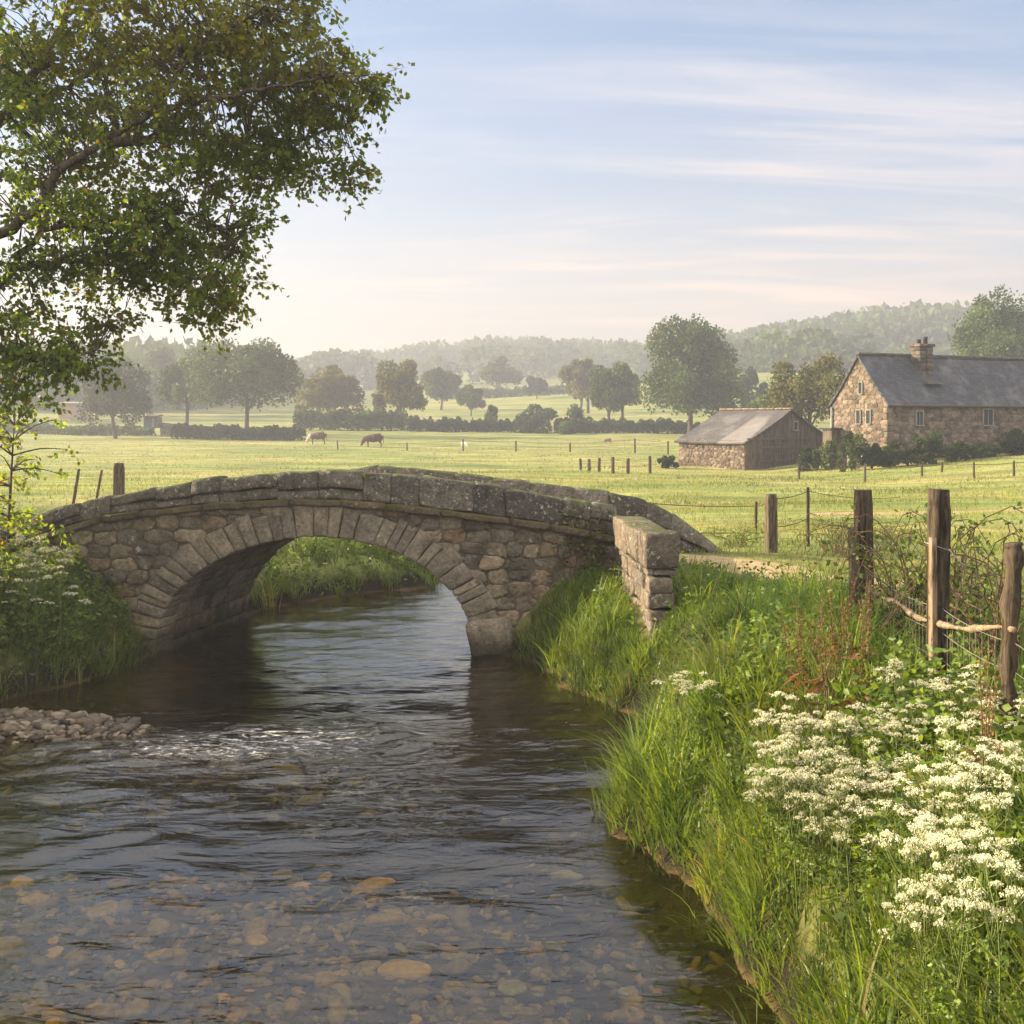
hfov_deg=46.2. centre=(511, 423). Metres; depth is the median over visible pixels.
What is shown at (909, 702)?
cow parsley
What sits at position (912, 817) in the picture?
cow parsley
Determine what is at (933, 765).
cow parsley
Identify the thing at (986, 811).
cow parsley
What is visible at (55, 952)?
river stone
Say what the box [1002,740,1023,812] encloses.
cow parsley
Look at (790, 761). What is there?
cow parsley
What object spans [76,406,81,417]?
door
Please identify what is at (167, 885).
river stone
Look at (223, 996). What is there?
river stone
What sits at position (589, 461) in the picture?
field fence
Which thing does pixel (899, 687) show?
cow parsley
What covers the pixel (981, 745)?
cow parsley
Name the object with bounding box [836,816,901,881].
cow parsley
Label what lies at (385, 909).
river stone
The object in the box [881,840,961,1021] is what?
cow parsley
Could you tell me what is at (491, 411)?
oak tree
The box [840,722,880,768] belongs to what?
cow parsley
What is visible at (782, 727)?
cow parsley
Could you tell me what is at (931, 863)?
cow parsley
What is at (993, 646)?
bramble bush
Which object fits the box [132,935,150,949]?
river stone
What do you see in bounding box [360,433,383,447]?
cow
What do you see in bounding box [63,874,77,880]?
river stone
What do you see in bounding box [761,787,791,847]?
cow parsley
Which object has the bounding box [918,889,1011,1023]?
cow parsley
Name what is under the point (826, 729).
cow parsley
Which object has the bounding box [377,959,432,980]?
river stone
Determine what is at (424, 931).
river stone
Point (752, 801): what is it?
cow parsley
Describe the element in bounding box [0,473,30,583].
sapling
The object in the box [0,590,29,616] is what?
cow parsley
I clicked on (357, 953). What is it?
river stone
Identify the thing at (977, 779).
cow parsley
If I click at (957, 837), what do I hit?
cow parsley
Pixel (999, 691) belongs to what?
cow parsley
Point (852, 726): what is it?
cow parsley
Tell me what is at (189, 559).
stone bridge
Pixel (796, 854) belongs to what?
cow parsley
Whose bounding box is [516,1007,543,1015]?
river stone
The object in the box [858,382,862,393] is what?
window
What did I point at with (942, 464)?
field fence
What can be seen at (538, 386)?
oak tree
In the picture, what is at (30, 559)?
cow parsley
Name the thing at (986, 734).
dock plant
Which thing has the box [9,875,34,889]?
river stone
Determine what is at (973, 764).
cow parsley
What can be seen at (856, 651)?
dock plant
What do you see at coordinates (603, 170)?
sky
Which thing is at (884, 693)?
undergrowth
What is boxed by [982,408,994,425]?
window
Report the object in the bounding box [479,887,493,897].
river stone
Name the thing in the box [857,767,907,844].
cow parsley
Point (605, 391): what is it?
oak tree
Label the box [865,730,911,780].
cow parsley
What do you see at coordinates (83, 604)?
cow parsley
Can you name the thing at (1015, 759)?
cow parsley
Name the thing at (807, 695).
cow parsley
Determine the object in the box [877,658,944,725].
cow parsley
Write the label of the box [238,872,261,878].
river stone
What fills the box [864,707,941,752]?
cow parsley
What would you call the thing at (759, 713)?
cow parsley
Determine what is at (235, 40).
broadleaf tree
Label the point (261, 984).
river stone
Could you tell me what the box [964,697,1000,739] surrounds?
cow parsley
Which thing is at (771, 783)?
cow parsley
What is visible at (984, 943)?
cow parsley
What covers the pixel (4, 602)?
cow parsley
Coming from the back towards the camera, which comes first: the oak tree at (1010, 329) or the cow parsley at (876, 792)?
the oak tree at (1010, 329)
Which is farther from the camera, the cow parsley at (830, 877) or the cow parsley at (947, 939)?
the cow parsley at (830, 877)
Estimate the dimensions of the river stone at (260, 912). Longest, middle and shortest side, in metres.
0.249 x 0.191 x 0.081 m
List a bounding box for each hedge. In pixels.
[0,422,155,435]
[170,422,305,440]
[292,405,407,430]
[406,415,515,431]
[437,384,566,398]
[553,416,700,433]
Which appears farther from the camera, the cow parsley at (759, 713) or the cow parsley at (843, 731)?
the cow parsley at (759, 713)
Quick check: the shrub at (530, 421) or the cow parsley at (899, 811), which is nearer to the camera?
the cow parsley at (899, 811)
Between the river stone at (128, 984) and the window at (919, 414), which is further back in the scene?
the window at (919, 414)
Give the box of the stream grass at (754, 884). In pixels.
[0,536,1023,1023]
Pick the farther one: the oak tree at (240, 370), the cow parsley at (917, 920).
the oak tree at (240, 370)
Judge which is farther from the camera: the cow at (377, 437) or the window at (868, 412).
the cow at (377, 437)
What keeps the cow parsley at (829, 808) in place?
on the ground at (408, 852)
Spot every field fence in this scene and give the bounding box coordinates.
[337,438,668,454]
[579,456,651,473]
[798,461,1023,481]
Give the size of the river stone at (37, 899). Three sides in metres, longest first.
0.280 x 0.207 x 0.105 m
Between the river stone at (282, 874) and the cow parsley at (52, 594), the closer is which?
the river stone at (282, 874)
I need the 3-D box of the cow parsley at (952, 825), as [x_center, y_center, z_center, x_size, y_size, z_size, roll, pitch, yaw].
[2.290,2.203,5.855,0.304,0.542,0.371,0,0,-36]
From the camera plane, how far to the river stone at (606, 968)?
8.70 m
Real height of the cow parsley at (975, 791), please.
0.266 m
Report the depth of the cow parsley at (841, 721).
7.76 m
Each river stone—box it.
[0,920,18,929]
[0,936,23,959]
[0,1001,24,1019]
[0,1017,41,1023]
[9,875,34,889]
[15,891,27,897]
[21,893,49,907]
[34,875,44,879]
[41,1008,65,1020]
[44,946,63,958]
[45,1017,60,1023]
[47,936,58,944]
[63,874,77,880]
[84,1003,99,1010]
[85,900,117,920]
[113,977,140,998]
[113,1008,148,1022]
[114,959,124,968]
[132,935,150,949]
[147,948,169,961]
[158,872,175,879]
[159,881,174,890]
[162,875,189,883]
[213,993,230,1005]
[229,1004,256,1016]
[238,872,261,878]
[238,909,263,919]
[244,989,254,993]
[245,934,267,947]
[251,980,274,987]
[265,1002,283,1018]
[272,869,292,880]
[288,881,311,890]
[297,904,305,910]
[317,872,332,881]
[323,958,337,965]
[344,975,361,987]
[350,877,394,895]
[351,950,363,957]
[354,960,381,971]
[363,913,403,928]
[377,905,401,912]
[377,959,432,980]
[406,941,433,957]
[408,1014,422,1023]
[415,927,427,935]
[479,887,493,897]
[497,979,526,996]
[499,1005,512,1017]
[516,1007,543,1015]
[531,991,544,997]
[541,869,547,873]
[545,941,562,954]
[548,870,583,882]
[550,894,566,901]
[555,996,574,1004]
[569,1007,587,1023]
[570,961,596,976]
[588,874,614,895]
[602,964,614,975]
[603,980,617,987]
[617,985,637,996]
[664,951,686,972]
[671,994,699,1008]
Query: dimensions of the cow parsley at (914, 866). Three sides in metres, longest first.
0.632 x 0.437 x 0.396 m
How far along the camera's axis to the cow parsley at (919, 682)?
7.80 m
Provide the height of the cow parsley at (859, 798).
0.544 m
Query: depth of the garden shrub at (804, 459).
73.77 m
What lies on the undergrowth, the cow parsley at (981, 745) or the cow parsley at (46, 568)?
the cow parsley at (46, 568)
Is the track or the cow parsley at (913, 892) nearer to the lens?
the cow parsley at (913, 892)
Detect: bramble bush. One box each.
[698,521,794,547]
[778,508,892,555]
[780,501,1023,644]
[810,516,926,553]
[848,567,1000,653]
[881,536,1023,684]
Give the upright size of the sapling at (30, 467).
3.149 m
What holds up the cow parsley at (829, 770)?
on the ground at (408, 852)
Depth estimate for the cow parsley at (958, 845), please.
5.19 m
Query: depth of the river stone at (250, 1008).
7.93 m
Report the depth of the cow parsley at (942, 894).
5.79 m
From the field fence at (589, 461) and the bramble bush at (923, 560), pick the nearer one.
the bramble bush at (923, 560)
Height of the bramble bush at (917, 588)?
0.969 m
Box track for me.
[811,509,1023,515]
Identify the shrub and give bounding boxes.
[513,403,558,432]
[557,420,576,433]
[566,403,593,422]
[656,455,678,467]
[796,445,816,471]
[811,439,840,470]
[836,430,870,471]
[859,442,886,468]
[880,438,902,467]
[898,447,920,465]
[910,430,945,463]
[943,440,977,461]
[968,441,1003,458]
[995,427,1023,455]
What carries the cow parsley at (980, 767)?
on the ground at (408, 852)
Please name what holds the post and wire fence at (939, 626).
on the ground at (408, 852)
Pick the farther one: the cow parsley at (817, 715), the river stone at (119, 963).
the river stone at (119, 963)
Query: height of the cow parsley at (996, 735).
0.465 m
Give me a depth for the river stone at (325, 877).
10.97 m
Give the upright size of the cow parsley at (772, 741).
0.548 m
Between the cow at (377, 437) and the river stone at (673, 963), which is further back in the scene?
the cow at (377, 437)
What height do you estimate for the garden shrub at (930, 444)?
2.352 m
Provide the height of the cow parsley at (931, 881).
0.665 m
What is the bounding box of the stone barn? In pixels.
[674,408,822,469]
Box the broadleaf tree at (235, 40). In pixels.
[0,0,414,425]
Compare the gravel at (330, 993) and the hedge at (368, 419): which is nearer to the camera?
the gravel at (330, 993)
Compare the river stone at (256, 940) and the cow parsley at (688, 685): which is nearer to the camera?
the river stone at (256, 940)
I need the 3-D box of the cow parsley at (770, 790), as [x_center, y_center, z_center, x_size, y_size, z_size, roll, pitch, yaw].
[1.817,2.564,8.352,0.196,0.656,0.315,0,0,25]
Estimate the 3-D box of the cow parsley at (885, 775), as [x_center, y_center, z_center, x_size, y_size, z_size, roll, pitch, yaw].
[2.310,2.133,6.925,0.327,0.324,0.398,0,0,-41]
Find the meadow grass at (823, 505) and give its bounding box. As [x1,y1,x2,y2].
[0,438,1023,588]
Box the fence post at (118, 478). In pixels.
[113,463,124,494]
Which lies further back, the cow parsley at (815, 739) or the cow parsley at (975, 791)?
the cow parsley at (815, 739)
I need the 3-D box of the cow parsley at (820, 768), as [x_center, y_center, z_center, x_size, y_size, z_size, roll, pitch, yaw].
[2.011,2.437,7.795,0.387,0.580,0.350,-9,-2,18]
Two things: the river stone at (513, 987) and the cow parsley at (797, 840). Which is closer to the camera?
the cow parsley at (797, 840)
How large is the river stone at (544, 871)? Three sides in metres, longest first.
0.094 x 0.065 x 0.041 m
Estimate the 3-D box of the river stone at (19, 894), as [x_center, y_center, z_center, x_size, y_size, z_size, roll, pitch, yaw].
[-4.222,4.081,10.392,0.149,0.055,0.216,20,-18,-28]
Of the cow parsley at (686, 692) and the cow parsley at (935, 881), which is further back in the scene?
the cow parsley at (686, 692)
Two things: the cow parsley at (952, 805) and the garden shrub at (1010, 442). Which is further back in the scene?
the garden shrub at (1010, 442)
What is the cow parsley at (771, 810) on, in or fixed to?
on the ground at (408, 852)
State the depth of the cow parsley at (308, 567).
25.20 m
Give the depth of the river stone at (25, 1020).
7.54 m
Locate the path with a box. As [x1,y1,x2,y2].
[614,554,992,597]
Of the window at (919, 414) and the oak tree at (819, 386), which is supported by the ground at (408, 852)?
the oak tree at (819, 386)
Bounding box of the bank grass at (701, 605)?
[505,539,1023,1023]
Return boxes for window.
[793,421,798,430]
[856,410,861,423]
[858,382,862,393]
[866,410,871,423]
[915,410,924,425]
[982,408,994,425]
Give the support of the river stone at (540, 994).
on the ground at (408, 852)
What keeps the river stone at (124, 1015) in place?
on the ground at (408, 852)
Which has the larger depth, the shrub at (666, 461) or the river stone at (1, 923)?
the shrub at (666, 461)
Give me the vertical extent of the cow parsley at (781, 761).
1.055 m
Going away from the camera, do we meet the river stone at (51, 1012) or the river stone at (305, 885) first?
the river stone at (51, 1012)
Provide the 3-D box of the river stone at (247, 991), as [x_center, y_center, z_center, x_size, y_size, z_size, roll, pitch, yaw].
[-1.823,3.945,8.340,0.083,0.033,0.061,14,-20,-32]
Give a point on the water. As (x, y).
(10, 768)
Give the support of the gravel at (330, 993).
on the ground at (408, 852)
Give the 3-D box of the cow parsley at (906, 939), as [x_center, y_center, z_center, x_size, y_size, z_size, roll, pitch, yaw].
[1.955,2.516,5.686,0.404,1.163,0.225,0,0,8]
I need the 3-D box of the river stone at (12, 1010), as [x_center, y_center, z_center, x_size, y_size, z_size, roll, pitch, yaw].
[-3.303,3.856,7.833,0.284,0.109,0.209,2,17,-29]
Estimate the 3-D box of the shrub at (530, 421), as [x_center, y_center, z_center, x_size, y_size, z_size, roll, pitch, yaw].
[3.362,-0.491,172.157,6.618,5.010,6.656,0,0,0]
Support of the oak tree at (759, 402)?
on the ground at (408, 852)
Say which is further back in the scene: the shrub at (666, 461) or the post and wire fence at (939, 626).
the shrub at (666, 461)
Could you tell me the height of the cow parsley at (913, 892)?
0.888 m
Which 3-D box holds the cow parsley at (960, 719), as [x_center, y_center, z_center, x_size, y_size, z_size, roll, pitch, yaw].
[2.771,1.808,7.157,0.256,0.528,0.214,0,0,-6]
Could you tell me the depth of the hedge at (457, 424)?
174.17 m
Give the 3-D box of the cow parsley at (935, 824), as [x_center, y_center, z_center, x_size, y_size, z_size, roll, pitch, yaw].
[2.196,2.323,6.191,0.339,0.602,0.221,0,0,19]
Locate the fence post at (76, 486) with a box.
[72,469,79,503]
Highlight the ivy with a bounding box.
[534,499,613,586]
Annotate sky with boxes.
[0,0,1023,358]
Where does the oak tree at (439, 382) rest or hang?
on the ground at (408, 852)
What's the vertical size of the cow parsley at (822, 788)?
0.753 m
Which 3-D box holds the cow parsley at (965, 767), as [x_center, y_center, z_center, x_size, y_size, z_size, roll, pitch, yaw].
[2.248,2.140,6.218,0.410,0.786,0.299,0,0,-8]
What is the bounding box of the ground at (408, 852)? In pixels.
[0,368,1023,1023]
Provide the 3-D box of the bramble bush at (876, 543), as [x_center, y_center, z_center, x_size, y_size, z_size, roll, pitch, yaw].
[6.963,2.197,23.589,2.224,0.745,2.686,0,0,-38]
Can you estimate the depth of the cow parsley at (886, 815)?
6.35 m
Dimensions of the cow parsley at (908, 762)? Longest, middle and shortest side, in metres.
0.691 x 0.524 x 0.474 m
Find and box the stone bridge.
[1,465,719,665]
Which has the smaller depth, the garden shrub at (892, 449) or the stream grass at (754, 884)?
the stream grass at (754, 884)
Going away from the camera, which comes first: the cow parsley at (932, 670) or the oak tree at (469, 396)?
the cow parsley at (932, 670)
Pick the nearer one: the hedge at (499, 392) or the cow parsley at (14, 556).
the cow parsley at (14, 556)
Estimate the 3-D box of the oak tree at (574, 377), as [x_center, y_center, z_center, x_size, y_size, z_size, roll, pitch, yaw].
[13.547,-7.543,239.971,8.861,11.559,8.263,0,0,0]
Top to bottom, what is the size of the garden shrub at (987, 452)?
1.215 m
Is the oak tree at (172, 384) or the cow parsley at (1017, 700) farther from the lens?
the oak tree at (172, 384)
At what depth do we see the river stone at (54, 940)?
9.18 m
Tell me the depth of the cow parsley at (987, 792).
6.28 m
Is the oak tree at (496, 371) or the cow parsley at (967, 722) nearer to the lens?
the cow parsley at (967, 722)
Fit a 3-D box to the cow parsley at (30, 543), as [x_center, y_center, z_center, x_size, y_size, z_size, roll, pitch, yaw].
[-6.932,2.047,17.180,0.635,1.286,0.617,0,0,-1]
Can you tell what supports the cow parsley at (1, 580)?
on the ground at (408, 852)
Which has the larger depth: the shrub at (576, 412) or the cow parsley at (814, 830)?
the shrub at (576, 412)
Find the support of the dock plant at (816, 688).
on the ground at (408, 852)
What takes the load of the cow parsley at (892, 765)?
on the ground at (408, 852)
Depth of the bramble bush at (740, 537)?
23.52 m
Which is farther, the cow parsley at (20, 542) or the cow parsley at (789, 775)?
the cow parsley at (20, 542)
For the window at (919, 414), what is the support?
in the farmhouse
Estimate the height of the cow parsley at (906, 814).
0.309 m
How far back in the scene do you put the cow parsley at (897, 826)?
6.39 m
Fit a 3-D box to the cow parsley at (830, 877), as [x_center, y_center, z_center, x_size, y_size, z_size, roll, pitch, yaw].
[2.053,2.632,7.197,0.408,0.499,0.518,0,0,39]
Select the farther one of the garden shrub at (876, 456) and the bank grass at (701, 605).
the garden shrub at (876, 456)
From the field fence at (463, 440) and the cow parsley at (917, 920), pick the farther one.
the field fence at (463, 440)
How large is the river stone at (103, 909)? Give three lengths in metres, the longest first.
0.326 x 0.240 x 0.129 m
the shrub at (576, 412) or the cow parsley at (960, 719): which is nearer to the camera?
the cow parsley at (960, 719)
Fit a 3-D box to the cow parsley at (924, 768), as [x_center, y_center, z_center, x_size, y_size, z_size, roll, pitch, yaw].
[2.192,2.181,5.881,0.467,0.937,0.323,0,0,16]
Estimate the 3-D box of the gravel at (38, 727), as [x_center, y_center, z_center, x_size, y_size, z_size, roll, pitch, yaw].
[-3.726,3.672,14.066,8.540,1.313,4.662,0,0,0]
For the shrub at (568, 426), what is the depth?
166.87 m
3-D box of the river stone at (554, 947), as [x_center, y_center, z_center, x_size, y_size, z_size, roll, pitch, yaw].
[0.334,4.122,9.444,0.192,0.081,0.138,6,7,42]
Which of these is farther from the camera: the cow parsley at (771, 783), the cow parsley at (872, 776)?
the cow parsley at (771, 783)
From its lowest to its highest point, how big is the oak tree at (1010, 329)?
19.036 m
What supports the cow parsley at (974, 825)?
on the ground at (408, 852)
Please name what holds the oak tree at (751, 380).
on the ground at (408, 852)
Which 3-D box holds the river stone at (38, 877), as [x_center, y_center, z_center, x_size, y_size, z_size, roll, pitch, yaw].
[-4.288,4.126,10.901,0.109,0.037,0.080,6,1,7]
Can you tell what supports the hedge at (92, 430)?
on the ground at (408, 852)
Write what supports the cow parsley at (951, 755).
on the ground at (408, 852)
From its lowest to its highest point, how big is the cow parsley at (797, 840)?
1.312 m
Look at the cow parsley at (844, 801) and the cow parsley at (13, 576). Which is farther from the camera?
the cow parsley at (13, 576)
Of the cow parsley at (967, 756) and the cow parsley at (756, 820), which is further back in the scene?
the cow parsley at (756, 820)
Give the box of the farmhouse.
[819,337,1023,465]
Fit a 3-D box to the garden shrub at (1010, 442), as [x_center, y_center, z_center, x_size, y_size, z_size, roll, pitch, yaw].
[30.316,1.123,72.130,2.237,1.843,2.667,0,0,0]
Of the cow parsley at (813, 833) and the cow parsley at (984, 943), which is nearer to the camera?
the cow parsley at (984, 943)
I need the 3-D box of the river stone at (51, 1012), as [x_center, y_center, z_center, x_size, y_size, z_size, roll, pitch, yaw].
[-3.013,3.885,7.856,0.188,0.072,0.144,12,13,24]
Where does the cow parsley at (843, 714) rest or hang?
on the ground at (408, 852)
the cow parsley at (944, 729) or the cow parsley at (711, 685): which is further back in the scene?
the cow parsley at (711, 685)
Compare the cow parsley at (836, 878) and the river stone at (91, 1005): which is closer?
the cow parsley at (836, 878)
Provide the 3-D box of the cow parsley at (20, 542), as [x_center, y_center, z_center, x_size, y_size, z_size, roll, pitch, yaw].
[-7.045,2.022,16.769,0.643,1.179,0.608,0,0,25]
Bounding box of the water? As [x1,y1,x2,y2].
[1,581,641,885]
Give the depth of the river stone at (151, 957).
8.96 m
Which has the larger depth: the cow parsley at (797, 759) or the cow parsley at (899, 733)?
the cow parsley at (797, 759)
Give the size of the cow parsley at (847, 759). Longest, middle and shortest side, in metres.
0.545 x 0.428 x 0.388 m
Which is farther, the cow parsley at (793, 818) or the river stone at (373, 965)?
the river stone at (373, 965)
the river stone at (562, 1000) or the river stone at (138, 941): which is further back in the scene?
the river stone at (138, 941)
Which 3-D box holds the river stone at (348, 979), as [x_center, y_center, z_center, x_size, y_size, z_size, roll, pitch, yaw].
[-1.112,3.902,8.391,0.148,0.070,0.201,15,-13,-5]
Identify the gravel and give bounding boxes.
[0,673,559,851]
[0,831,724,1023]
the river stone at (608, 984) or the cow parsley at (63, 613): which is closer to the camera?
the river stone at (608, 984)
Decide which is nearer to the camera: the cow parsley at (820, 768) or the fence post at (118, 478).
the cow parsley at (820, 768)
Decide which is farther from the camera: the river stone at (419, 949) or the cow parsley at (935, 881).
the river stone at (419, 949)
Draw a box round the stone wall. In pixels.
[160,422,212,436]
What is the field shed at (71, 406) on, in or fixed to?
on the ground at (408, 852)
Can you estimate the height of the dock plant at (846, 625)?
0.911 m
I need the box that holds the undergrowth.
[0,537,1023,1023]
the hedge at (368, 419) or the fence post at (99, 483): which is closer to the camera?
the fence post at (99, 483)
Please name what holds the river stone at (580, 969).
on the ground at (408, 852)
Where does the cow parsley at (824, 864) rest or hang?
on the ground at (408, 852)
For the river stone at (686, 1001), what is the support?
on the ground at (408, 852)
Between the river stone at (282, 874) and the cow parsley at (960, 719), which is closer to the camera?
the cow parsley at (960, 719)
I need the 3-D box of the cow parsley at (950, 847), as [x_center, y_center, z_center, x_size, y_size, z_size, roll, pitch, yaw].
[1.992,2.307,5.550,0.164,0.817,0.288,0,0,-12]
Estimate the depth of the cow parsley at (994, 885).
5.27 m
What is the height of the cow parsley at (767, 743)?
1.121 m
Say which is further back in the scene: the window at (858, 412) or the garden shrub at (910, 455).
the window at (858, 412)
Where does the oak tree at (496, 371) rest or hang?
on the ground at (408, 852)
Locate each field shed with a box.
[58,402,92,418]
[142,414,162,427]
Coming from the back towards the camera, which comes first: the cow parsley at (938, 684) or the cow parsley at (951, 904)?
the cow parsley at (938, 684)
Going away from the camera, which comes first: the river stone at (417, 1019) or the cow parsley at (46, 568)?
the river stone at (417, 1019)
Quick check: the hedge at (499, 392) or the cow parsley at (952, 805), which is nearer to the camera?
the cow parsley at (952, 805)
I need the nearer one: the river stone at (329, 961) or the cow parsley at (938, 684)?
the cow parsley at (938, 684)
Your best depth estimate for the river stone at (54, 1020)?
7.72 m
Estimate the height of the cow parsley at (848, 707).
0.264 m
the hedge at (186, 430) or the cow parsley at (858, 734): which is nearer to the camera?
the cow parsley at (858, 734)
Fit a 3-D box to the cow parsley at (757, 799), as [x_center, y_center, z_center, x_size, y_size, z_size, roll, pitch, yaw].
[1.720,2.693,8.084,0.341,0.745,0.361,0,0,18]
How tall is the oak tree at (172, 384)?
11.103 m
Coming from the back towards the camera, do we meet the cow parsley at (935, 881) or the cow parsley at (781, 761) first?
the cow parsley at (781, 761)
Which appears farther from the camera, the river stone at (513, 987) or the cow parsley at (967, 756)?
the river stone at (513, 987)
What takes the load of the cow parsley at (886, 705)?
on the ground at (408, 852)
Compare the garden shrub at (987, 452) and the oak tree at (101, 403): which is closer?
the garden shrub at (987, 452)
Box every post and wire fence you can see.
[654,487,898,552]
[848,488,1023,751]
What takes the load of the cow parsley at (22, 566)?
on the ground at (408, 852)
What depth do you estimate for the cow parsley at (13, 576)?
16.66 m
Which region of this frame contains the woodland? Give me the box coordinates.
[0,298,1023,412]
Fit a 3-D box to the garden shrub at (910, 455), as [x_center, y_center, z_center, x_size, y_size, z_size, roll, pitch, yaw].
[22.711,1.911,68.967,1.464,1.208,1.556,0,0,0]
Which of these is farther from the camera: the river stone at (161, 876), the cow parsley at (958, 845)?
the river stone at (161, 876)
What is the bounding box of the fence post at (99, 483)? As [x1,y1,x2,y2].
[95,470,102,497]
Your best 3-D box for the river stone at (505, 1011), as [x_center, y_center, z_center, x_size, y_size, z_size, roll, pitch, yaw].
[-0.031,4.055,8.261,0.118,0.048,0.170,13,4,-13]
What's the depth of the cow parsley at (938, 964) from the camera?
5.23 m
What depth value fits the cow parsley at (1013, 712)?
7.04 m
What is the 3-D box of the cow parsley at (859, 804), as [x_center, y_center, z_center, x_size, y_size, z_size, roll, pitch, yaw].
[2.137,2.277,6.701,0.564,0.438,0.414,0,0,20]
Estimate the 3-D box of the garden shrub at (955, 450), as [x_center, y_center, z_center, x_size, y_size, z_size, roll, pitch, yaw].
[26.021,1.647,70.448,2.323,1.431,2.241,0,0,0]
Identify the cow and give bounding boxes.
[306,431,326,443]
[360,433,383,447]
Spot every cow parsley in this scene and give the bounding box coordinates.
[0,528,41,585]
[0,548,33,585]
[0,552,28,596]
[0,552,46,606]
[0,562,50,651]
[0,565,52,613]
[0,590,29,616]
[1,594,54,628]
[7,522,45,584]
[12,533,65,654]
[14,555,57,606]
[29,565,67,600]
[36,585,81,624]
[43,546,87,643]
[48,585,91,637]
[294,561,326,577]
[651,670,707,762]
[660,683,711,771]
[669,679,718,750]
[691,683,724,716]
[737,779,788,850]
[741,767,792,852]
[746,776,767,880]
[749,709,776,796]
[749,739,817,815]
[752,712,806,868]
[752,767,800,897]
[753,739,818,875]
[757,741,801,903]
[757,756,804,816]
[758,745,786,833]
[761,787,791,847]
[762,783,822,874]
[765,758,819,911]
[766,691,828,777]
[768,789,809,861]
[771,719,843,816]
[776,736,811,812]
[777,719,822,769]
[779,742,865,954]
[781,716,812,754]
[782,715,829,790]
[782,766,836,913]
[785,770,824,912]
[787,710,844,787]
[793,710,857,851]
[793,750,846,830]
[793,812,832,931]
[796,717,820,824]
[802,776,829,889]
[802,780,884,960]
[803,803,879,885]
[805,752,850,828]
[806,758,888,845]
[810,721,884,779]
[811,711,856,767]
[813,788,850,853]
[813,795,851,932]
[818,705,864,762]
[819,820,873,897]
[821,746,885,830]
[822,772,915,879]
[822,811,852,936]
[823,769,854,897]
[827,722,901,780]
[832,773,866,829]
[833,765,874,844]
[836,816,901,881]
[840,702,897,775]
[840,705,886,737]
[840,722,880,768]
[845,783,934,855]
[852,761,906,798]
[855,723,895,764]
[856,806,955,912]
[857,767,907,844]
[861,664,930,740]
[861,785,932,824]
[862,720,921,800]
[862,798,950,919]
[863,703,898,771]
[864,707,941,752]
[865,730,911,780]
[867,760,920,818]
[868,777,919,830]
[874,722,918,811]
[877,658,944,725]
[878,895,918,1023]
[879,829,968,1023]
[880,760,938,812]
[880,812,964,1023]
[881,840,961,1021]
[882,695,923,735]
[882,776,943,830]
[887,901,948,1023]
[888,703,933,761]
[888,753,972,866]
[888,794,970,854]
[889,728,932,781]
[892,763,973,859]
[894,771,981,855]
[895,878,935,1023]
[897,674,956,724]
[897,794,943,831]
[901,882,956,1003]
[902,716,981,832]
[902,811,980,917]
[905,809,965,907]
[907,837,946,946]
[907,872,949,1001]
[909,764,1012,910]
[912,778,979,895]
[913,761,993,892]
[914,822,982,898]
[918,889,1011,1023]
[920,828,990,917]
[921,861,999,1021]
[922,888,982,1000]
[923,836,969,990]
[926,664,1002,743]
[930,739,1022,830]
[931,817,999,914]
[931,830,998,951]
[932,686,1000,740]
[935,685,979,753]
[935,792,1005,877]
[937,766,1018,807]
[942,747,1009,792]
[944,827,1018,953]
[945,746,1023,878]
[949,751,987,807]
[949,842,1023,1020]
[950,707,1022,755]
[950,820,1011,983]
[951,880,1023,988]
[954,681,1000,744]
[954,759,1007,814]
[959,726,1021,774]
[960,699,1023,761]
[963,791,1023,921]
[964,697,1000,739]
[964,736,1023,806]
[966,778,1022,829]
[966,840,1023,1023]
[971,762,1023,828]
[978,698,1021,764]
[979,690,1023,742]
[984,710,1020,740]
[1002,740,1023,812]
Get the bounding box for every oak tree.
[0,372,69,421]
[17,341,138,410]
[74,355,152,438]
[109,342,185,413]
[154,357,207,423]
[178,336,304,428]
[293,364,366,414]
[371,357,428,428]
[419,366,462,409]
[454,384,485,415]
[478,355,524,387]
[484,404,497,420]
[525,375,548,398]
[558,358,598,412]
[586,361,642,420]
[632,313,751,432]
[734,365,768,406]
[745,389,781,409]
[764,350,847,425]
[947,284,1023,357]
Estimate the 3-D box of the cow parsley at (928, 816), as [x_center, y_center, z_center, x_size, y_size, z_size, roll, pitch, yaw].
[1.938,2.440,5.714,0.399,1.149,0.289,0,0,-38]
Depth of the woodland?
446.19 m
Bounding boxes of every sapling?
[0,395,85,569]
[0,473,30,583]
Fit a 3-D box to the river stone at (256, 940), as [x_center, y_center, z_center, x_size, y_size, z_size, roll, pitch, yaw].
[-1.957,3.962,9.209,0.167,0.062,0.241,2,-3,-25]
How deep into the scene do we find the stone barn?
80.67 m
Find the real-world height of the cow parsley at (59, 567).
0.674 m
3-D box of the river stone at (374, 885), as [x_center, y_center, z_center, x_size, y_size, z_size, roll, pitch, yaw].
[-1.251,4.137,10.680,0.448,0.158,0.324,-4,-7,-45]
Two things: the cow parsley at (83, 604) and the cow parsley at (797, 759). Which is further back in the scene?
the cow parsley at (83, 604)
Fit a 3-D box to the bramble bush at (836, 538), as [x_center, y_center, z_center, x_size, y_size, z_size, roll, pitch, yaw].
[6.173,2.064,22.879,2.123,0.965,2.272,0,0,39]
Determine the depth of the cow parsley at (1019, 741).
6.72 m
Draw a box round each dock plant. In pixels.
[777,608,814,701]
[780,596,830,713]
[801,602,858,724]
[813,577,859,678]
[840,615,877,713]
[841,580,882,678]
[949,640,1022,798]
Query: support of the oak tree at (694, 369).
on the ground at (408, 852)

